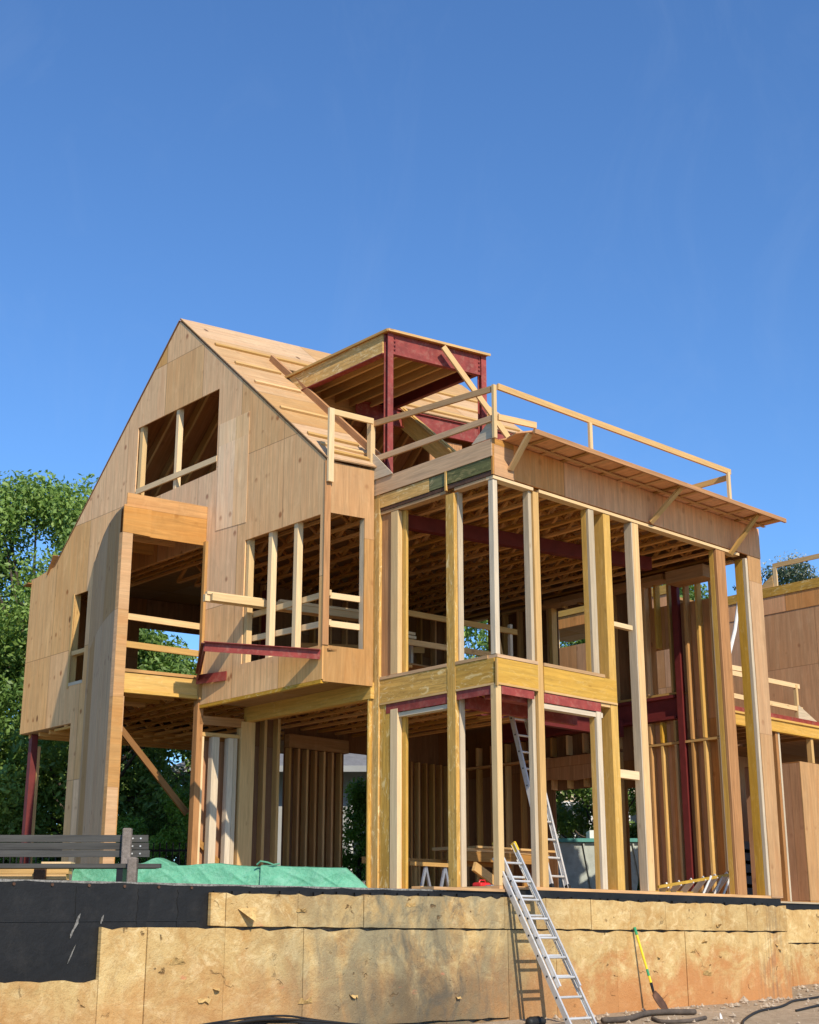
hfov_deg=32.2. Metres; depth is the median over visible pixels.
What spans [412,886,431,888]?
lumber board
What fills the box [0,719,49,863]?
deciduous tree
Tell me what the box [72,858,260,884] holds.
tarpaulin
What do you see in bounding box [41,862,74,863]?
lumber plank
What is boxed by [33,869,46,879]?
timber block
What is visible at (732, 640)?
white pole
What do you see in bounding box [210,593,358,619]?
lumber board
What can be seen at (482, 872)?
lumber board
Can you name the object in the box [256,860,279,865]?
tie rope
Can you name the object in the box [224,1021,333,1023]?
black cable
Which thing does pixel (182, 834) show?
evergreen shrub
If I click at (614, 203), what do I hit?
sky
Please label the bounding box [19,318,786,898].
unfinished house
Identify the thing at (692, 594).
deciduous tree
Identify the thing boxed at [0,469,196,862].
deciduous tree
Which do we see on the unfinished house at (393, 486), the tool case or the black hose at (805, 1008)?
the tool case
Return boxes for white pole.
[730,605,737,652]
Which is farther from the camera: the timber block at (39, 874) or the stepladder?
the stepladder
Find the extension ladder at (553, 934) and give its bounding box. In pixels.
[492,841,598,1023]
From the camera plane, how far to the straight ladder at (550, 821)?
20.89 m
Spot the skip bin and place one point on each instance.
(578, 855)
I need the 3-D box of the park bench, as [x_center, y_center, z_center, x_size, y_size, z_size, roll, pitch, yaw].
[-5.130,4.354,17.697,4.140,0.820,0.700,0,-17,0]
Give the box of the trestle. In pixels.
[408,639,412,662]
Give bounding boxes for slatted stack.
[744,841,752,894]
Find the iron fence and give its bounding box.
[3,843,186,864]
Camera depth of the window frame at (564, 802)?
39.14 m
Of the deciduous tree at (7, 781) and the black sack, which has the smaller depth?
the black sack
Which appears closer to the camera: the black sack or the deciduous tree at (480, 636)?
the black sack
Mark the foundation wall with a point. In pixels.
(91, 952)
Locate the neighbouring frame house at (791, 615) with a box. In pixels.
[558,553,818,903]
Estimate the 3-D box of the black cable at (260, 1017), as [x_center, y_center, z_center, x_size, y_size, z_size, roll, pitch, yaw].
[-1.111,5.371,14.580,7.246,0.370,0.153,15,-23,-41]
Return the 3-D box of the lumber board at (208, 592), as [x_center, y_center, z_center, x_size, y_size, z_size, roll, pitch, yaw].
[-2.717,1.325,22.157,0.990,0.045,0.085,10,-20,-30]
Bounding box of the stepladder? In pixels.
[657,871,728,893]
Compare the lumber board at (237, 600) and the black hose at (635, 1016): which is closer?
the black hose at (635, 1016)
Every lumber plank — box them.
[0,869,71,873]
[0,874,68,879]
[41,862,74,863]
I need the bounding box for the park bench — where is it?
[0,828,161,881]
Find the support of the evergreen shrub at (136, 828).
on the yard
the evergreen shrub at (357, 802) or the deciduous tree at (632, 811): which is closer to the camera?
the evergreen shrub at (357, 802)
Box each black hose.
[601,1009,696,1022]
[741,996,818,1023]
[795,1004,818,1011]
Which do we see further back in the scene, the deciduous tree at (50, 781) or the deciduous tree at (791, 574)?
the deciduous tree at (791, 574)
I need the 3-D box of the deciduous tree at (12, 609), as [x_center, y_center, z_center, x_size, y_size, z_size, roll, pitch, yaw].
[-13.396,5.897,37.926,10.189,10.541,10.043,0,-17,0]
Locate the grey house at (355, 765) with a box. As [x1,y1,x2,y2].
[169,753,366,882]
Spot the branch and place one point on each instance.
(677, 1021)
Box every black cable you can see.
[203,1015,328,1023]
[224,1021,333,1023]
[227,1018,337,1023]
[228,1018,358,1023]
[236,1017,280,1023]
[256,1021,309,1023]
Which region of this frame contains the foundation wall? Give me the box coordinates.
[0,879,818,1023]
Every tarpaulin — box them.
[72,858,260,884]
[260,865,367,887]
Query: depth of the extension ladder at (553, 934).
18.12 m
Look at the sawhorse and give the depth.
20.82 m
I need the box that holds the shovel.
[633,927,667,1008]
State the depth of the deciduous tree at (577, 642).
51.15 m
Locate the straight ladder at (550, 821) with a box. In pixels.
[509,716,570,887]
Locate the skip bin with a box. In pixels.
[558,838,638,890]
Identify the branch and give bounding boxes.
[651,1016,706,1023]
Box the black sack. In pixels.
[525,1016,545,1023]
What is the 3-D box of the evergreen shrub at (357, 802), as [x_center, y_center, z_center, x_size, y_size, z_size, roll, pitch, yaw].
[-1.052,7.102,30.224,1.473,2.928,1.300,0,-17,0]
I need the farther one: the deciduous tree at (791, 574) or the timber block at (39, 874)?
the deciduous tree at (791, 574)
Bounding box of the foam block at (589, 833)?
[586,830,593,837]
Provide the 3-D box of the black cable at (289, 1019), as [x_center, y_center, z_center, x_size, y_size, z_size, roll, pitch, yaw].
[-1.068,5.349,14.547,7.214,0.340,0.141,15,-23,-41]
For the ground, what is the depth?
19.91 m
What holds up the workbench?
on the unfinished house at (393, 486)
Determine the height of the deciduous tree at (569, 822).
4.932 m
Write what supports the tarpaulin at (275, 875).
on the yard
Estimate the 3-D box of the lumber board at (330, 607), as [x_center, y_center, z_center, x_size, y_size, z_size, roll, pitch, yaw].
[-1.096,1.578,22.994,2.254,0.045,0.085,10,-19,-30]
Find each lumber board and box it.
[203,594,358,621]
[205,591,264,599]
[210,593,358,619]
[278,599,358,611]
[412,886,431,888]
[472,862,493,884]
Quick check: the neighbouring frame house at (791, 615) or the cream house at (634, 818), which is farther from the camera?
the cream house at (634, 818)
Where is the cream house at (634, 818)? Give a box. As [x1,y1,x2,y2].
[559,789,636,837]
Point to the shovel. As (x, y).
(659, 1001)
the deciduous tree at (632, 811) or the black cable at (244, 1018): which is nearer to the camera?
the black cable at (244, 1018)
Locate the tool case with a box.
[472,880,490,886]
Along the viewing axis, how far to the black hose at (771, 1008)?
20.81 m
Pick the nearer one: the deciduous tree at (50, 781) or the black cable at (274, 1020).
the black cable at (274, 1020)
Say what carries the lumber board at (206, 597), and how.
on the unfinished house at (393, 486)
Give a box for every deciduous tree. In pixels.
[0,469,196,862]
[0,581,63,831]
[0,625,197,864]
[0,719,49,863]
[464,620,487,659]
[556,788,639,890]
[560,639,584,647]
[591,790,635,824]
[651,584,708,600]
[733,549,818,590]
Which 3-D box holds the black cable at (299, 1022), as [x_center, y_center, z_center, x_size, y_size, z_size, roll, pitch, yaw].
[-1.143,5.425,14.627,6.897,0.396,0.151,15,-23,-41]
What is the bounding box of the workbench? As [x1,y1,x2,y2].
[432,846,555,874]
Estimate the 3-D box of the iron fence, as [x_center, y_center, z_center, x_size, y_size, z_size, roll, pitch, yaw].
[-6.789,6.718,26.176,8.422,1.200,0.060,0,-17,0]
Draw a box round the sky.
[0,0,818,862]
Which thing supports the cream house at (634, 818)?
on the yard
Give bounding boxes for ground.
[472,984,818,1023]
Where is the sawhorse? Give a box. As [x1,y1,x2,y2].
[408,861,448,886]
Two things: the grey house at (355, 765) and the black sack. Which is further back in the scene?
the grey house at (355, 765)
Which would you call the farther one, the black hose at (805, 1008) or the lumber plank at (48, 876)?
the black hose at (805, 1008)
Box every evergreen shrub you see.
[115,815,152,863]
[142,783,189,864]
[342,776,365,883]

